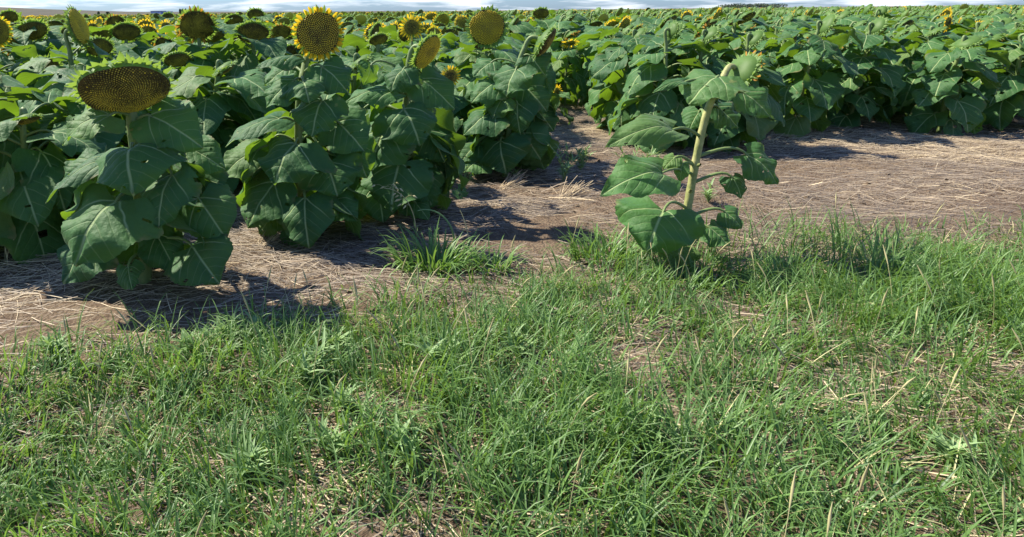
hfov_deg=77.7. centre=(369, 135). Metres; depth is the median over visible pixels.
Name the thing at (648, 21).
sunflower
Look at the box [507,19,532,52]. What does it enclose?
sunflower
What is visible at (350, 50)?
sunflower
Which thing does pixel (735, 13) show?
sunflower
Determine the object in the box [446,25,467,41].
sunflower
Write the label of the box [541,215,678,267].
grass tuft
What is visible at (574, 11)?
sunflower
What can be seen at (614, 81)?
sunflower
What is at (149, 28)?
sunflower
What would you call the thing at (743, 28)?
sunflower
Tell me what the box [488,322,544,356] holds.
weed
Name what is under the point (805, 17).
sunflower
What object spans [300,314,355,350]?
weed
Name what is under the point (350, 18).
sunflower
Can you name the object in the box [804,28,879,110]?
sunflower
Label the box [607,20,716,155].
sunflower
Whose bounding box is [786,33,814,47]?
sunflower
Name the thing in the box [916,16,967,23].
sunflower
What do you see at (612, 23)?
sunflower
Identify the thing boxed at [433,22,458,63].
sunflower
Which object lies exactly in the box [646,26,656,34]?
sunflower
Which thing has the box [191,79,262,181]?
sunflower
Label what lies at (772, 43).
sunflower
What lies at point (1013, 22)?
sunflower
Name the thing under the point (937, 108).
sunflower
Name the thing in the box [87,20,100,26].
sunflower
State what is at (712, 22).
sunflower
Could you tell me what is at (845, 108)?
sunflower
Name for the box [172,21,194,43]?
sunflower
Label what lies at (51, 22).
sunflower
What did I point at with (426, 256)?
grass tuft
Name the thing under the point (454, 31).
sunflower
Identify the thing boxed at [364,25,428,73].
sunflower
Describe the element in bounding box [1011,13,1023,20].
sunflower
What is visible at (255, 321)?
weed
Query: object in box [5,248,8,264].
grass stalk
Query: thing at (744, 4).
tree
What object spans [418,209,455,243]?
grass stalk
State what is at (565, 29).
sunflower
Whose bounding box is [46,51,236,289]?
sunflower
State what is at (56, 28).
sunflower
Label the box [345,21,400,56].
sunflower
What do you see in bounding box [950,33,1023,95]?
sunflower
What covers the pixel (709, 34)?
sunflower
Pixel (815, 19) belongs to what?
sunflower
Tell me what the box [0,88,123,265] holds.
sunflower
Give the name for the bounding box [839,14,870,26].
sunflower
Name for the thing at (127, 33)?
sunflower
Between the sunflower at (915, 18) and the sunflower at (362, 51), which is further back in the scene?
the sunflower at (915, 18)
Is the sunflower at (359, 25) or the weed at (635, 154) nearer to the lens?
the weed at (635, 154)
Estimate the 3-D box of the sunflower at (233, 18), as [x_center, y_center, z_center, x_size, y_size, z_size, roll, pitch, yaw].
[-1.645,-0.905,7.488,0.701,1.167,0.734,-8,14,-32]
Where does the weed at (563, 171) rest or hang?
on the ground at (530, 233)
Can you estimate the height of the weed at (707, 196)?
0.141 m
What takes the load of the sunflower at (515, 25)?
on the ground at (530, 233)
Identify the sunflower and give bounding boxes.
[0,8,27,24]
[0,16,61,106]
[0,17,79,72]
[0,54,21,72]
[0,54,68,121]
[0,72,74,169]
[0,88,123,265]
[1,37,46,62]
[11,4,127,145]
[28,68,172,220]
[39,23,74,45]
[45,23,112,64]
[46,18,63,27]
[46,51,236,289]
[59,35,152,65]
[72,25,135,49]
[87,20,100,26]
[89,20,168,140]
[103,13,144,40]
[130,39,154,113]
[136,18,154,27]
[140,23,176,44]
[142,5,247,95]
[143,47,230,162]
[147,59,276,192]
[152,11,175,26]
[152,34,183,50]
[156,19,172,33]
[157,25,175,38]
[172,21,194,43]
[178,31,259,77]
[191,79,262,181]
[216,12,261,30]
[218,11,247,22]
[219,18,300,140]
[220,34,265,79]
[223,5,376,248]
[230,44,268,62]
[244,7,275,26]
[251,43,317,142]
[266,22,294,43]
[293,48,345,101]
[302,52,403,142]
[316,37,371,61]
[318,46,355,73]
[340,15,357,33]
[340,31,428,160]
[341,20,355,34]
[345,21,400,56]
[346,29,468,222]
[349,23,366,33]
[354,22,395,44]
[357,44,421,75]
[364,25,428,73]
[367,16,396,27]
[382,14,450,81]
[384,20,398,44]
[399,16,433,27]
[402,21,459,51]
[409,84,504,159]
[419,25,454,71]
[421,12,450,25]
[423,11,452,22]
[425,65,468,201]
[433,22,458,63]
[435,39,519,135]
[436,4,519,136]
[436,28,458,60]
[437,31,505,61]
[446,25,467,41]
[447,12,472,26]
[449,14,468,31]
[450,36,522,65]
[459,22,559,176]
[506,15,535,53]
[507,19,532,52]
[524,35,536,63]
[526,7,562,48]
[530,25,571,47]
[532,14,583,71]
[546,30,583,98]
[551,37,592,106]
[553,84,574,124]
[555,10,584,34]
[556,9,587,34]
[574,16,631,82]
[574,19,618,38]
[575,25,633,106]
[580,19,606,26]
[584,25,659,129]
[588,41,654,118]
[593,23,652,97]
[596,14,647,39]
[600,50,778,269]
[607,14,637,21]
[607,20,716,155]
[624,21,702,118]
[633,13,693,39]
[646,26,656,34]
[648,10,686,33]
[655,15,717,69]
[656,24,739,147]
[663,18,732,66]
[683,7,720,23]
[691,18,751,67]
[697,28,798,153]
[715,11,769,48]
[718,24,756,42]
[720,8,744,20]
[738,32,774,49]
[743,15,759,24]
[752,23,809,84]
[753,16,764,25]
[756,35,816,115]
[757,14,811,46]
[773,12,865,137]
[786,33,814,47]
[797,11,839,35]
[797,14,815,33]
[798,9,862,43]
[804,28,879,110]
[808,9,844,29]
[808,42,870,122]
[819,14,911,128]
[822,20,867,35]
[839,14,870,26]
[839,26,886,44]
[860,27,922,115]
[865,22,942,107]
[874,26,964,121]
[879,18,913,37]
[888,15,920,24]
[895,14,954,37]
[896,35,1010,137]
[911,13,974,61]
[912,8,951,20]
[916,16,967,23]
[936,18,1018,98]
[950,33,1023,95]
[967,7,1012,19]
[969,33,1023,130]
[975,16,1003,29]
[980,8,1009,20]
[982,19,1023,37]
[997,17,1012,24]
[1002,20,1023,29]
[1004,19,1023,26]
[1005,21,1023,114]
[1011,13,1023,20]
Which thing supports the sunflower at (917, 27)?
on the ground at (530, 233)
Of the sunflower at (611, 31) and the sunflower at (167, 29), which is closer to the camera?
the sunflower at (611, 31)
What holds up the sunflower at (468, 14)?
on the ground at (530, 233)
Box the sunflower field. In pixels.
[21,3,1023,26]
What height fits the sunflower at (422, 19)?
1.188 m
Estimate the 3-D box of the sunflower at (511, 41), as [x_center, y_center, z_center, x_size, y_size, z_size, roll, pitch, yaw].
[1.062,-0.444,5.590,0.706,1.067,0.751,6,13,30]
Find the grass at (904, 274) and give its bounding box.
[0,192,1023,536]
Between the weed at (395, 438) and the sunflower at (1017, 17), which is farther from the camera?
the sunflower at (1017, 17)
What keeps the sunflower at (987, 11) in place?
on the ground at (530, 233)
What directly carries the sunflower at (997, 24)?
on the ground at (530, 233)
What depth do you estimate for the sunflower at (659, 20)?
8.17 m
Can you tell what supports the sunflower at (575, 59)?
on the ground at (530, 233)
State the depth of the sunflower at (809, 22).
8.21 m
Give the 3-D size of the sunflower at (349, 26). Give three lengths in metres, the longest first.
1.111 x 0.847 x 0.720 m
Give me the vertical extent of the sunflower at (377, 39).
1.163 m
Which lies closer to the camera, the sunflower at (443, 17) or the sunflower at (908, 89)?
the sunflower at (908, 89)
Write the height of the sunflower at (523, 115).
1.134 m
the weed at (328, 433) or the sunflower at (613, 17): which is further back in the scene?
the sunflower at (613, 17)
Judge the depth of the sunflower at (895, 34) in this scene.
6.14 m
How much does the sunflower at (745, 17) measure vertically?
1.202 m
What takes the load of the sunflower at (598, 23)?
on the ground at (530, 233)
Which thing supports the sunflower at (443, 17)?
on the ground at (530, 233)
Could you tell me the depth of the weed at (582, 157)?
4.20 m
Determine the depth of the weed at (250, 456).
1.46 m
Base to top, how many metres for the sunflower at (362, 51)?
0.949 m
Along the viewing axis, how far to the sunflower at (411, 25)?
4.83 m
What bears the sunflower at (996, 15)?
on the ground at (530, 233)
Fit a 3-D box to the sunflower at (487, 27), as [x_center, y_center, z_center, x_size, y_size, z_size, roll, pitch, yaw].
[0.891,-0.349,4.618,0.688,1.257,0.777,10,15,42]
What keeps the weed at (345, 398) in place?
on the ground at (530, 233)
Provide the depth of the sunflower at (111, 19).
6.84 m
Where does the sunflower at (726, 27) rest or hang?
on the ground at (530, 233)
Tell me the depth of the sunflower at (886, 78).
5.48 m
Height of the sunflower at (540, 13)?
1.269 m
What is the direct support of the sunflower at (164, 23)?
on the ground at (530, 233)
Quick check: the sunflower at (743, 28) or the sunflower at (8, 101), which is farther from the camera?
the sunflower at (743, 28)
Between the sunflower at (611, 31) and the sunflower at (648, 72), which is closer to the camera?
the sunflower at (648, 72)
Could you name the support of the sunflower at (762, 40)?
on the ground at (530, 233)
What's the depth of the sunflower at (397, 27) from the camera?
7.64 m
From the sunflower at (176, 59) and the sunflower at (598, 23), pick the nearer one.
the sunflower at (176, 59)
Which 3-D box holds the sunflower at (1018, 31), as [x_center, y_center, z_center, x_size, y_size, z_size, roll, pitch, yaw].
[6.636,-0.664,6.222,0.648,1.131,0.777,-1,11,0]
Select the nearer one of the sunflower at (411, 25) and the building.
the sunflower at (411, 25)
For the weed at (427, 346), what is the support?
on the ground at (530, 233)
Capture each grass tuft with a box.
[369,216,505,278]
[458,234,530,280]
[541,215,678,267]
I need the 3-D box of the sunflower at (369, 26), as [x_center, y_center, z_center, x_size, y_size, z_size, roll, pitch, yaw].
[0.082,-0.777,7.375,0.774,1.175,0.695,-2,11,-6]
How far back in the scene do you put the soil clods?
2.62 m
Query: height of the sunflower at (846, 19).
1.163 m
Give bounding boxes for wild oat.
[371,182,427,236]
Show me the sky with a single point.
(92, 5)
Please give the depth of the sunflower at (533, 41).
8.44 m
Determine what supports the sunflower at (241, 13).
on the ground at (530, 233)
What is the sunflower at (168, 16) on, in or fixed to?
on the ground at (530, 233)
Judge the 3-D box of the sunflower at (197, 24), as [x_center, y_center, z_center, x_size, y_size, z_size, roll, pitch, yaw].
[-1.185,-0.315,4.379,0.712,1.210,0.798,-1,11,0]
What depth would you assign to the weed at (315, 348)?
1.84 m
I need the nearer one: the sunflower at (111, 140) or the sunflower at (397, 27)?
the sunflower at (111, 140)
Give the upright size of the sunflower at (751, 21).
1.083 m
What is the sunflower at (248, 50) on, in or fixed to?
on the ground at (530, 233)
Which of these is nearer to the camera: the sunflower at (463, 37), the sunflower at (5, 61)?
the sunflower at (5, 61)
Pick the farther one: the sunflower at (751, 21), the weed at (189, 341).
the sunflower at (751, 21)
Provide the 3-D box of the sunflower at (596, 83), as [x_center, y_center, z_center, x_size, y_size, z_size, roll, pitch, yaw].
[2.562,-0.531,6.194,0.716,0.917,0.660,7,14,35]
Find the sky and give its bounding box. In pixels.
[0,0,1023,11]
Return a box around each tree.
[730,3,747,8]
[750,3,768,7]
[771,3,787,7]
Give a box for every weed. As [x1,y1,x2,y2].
[26,325,79,359]
[166,326,234,352]
[193,302,243,345]
[216,427,274,482]
[240,310,283,344]
[289,412,372,460]
[291,325,339,382]
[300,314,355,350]
[316,378,376,418]
[368,413,427,474]
[402,330,472,374]
[459,165,473,186]
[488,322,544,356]
[511,168,522,177]
[549,141,580,180]
[564,143,595,169]
[573,147,591,156]
[609,394,692,444]
[613,145,660,162]
[702,177,718,202]
[922,423,991,472]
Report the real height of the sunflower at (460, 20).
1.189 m
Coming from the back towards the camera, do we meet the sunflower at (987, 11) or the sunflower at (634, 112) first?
the sunflower at (987, 11)
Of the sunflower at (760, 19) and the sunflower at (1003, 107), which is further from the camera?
the sunflower at (760, 19)
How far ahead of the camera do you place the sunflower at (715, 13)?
8.87 m
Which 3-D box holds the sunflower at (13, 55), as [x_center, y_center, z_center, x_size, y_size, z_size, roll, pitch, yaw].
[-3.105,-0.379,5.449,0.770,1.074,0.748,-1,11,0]
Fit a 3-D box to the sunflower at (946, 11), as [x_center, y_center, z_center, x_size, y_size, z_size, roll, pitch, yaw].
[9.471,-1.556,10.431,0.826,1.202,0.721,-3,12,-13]
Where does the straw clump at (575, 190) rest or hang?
on the ground at (530, 233)
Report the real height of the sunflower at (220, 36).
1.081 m
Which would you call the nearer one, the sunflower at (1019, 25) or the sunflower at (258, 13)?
the sunflower at (1019, 25)
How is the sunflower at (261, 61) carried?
on the ground at (530, 233)
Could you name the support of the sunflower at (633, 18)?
on the ground at (530, 233)
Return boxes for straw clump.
[256,231,281,245]
[499,170,533,189]
[559,175,594,199]
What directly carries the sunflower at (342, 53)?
on the ground at (530, 233)
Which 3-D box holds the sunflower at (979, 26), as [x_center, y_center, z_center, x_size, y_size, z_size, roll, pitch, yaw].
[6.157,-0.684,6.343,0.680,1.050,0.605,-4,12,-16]
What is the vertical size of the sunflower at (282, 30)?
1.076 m
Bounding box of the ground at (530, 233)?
[0,5,1023,536]
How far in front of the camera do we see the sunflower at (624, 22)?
7.37 m
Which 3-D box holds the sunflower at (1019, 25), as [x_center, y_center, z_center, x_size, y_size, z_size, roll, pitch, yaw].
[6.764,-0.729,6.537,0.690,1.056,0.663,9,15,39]
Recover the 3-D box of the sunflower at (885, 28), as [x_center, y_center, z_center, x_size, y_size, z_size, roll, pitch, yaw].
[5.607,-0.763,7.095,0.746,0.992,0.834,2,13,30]
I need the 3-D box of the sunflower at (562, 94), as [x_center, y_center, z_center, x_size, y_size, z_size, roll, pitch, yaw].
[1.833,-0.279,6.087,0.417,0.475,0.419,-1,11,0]
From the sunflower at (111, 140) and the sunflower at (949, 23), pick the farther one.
the sunflower at (949, 23)
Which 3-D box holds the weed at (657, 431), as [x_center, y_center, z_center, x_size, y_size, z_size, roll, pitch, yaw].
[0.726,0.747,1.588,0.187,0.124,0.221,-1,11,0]
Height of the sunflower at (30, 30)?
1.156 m
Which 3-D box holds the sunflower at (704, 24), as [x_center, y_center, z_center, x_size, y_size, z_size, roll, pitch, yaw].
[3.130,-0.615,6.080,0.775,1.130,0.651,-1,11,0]
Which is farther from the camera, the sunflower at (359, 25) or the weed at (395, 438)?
the sunflower at (359, 25)
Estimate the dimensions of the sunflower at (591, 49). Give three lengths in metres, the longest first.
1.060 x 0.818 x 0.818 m
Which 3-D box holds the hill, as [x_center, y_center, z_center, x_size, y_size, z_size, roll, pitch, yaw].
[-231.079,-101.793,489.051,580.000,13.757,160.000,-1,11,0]
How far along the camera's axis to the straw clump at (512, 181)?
3.93 m
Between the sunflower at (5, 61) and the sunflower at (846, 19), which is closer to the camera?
the sunflower at (5, 61)
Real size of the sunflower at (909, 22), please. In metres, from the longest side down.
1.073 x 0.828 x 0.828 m
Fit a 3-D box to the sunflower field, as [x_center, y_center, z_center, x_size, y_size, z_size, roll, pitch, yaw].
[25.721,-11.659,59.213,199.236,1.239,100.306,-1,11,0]
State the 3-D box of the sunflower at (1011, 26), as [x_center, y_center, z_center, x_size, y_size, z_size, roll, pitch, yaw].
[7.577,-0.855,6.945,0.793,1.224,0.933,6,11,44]
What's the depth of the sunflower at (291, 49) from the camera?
4.67 m
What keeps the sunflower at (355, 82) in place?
on the ground at (530, 233)
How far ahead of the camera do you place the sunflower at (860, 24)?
7.22 m
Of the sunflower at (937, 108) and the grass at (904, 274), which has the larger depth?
the sunflower at (937, 108)
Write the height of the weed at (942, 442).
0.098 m
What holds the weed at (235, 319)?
on the ground at (530, 233)
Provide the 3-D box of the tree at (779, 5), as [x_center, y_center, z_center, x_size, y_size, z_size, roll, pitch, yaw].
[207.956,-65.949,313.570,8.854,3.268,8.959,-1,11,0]
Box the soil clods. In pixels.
[0,119,1023,534]
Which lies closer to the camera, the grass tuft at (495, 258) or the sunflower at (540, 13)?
the grass tuft at (495, 258)
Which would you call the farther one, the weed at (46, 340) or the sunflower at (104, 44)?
the sunflower at (104, 44)
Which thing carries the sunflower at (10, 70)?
on the ground at (530, 233)
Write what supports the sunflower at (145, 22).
on the ground at (530, 233)
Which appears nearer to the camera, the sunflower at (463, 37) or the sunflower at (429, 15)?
the sunflower at (463, 37)
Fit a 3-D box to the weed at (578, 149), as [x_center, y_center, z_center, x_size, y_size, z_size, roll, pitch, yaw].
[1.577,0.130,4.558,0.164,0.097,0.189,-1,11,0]
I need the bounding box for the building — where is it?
[150,11,172,14]
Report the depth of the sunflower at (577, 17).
9.49 m
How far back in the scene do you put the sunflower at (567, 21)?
8.20 m
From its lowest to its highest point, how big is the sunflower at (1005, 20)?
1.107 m
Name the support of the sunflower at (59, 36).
on the ground at (530, 233)
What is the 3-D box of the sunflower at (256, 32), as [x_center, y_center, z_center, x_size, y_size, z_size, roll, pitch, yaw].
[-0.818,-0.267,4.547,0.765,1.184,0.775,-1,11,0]
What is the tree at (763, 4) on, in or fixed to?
on the ground at (530, 233)
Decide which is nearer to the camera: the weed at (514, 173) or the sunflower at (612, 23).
the weed at (514, 173)
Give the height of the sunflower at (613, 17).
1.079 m
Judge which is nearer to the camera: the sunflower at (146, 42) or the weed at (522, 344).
the weed at (522, 344)
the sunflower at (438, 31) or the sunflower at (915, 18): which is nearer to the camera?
the sunflower at (438, 31)
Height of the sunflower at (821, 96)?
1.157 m
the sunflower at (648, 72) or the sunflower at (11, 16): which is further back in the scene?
the sunflower at (11, 16)
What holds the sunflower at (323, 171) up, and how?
on the ground at (530, 233)
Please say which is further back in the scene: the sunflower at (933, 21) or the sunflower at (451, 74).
the sunflower at (933, 21)
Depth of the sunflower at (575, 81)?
6.90 m
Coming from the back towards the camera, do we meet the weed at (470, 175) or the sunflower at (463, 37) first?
the sunflower at (463, 37)
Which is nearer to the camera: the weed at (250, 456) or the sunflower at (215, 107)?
the weed at (250, 456)
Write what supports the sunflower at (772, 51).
on the ground at (530, 233)
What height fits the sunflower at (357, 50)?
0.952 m
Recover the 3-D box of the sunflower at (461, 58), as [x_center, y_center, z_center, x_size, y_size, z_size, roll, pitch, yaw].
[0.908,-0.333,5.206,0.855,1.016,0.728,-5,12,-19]
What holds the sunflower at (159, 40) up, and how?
on the ground at (530, 233)
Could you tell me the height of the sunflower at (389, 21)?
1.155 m
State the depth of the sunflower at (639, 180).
2.65 m
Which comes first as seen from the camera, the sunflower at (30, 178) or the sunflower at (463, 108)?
the sunflower at (30, 178)
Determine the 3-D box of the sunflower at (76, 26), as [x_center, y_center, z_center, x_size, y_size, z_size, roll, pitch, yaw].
[-1.765,-0.160,3.709,0.738,1.240,0.755,-11,15,-42]
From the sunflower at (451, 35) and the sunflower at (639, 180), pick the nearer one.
the sunflower at (639, 180)
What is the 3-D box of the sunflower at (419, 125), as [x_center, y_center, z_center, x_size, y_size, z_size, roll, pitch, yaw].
[0.173,-0.009,3.281,0.704,1.112,0.618,-1,11,0]
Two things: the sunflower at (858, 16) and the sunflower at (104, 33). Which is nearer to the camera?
the sunflower at (104, 33)
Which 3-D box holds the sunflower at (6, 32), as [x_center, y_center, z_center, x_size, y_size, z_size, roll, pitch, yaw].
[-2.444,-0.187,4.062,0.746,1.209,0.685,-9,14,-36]
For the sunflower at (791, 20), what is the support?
on the ground at (530, 233)
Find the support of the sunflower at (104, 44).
on the ground at (530, 233)
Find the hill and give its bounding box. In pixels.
[0,7,451,15]

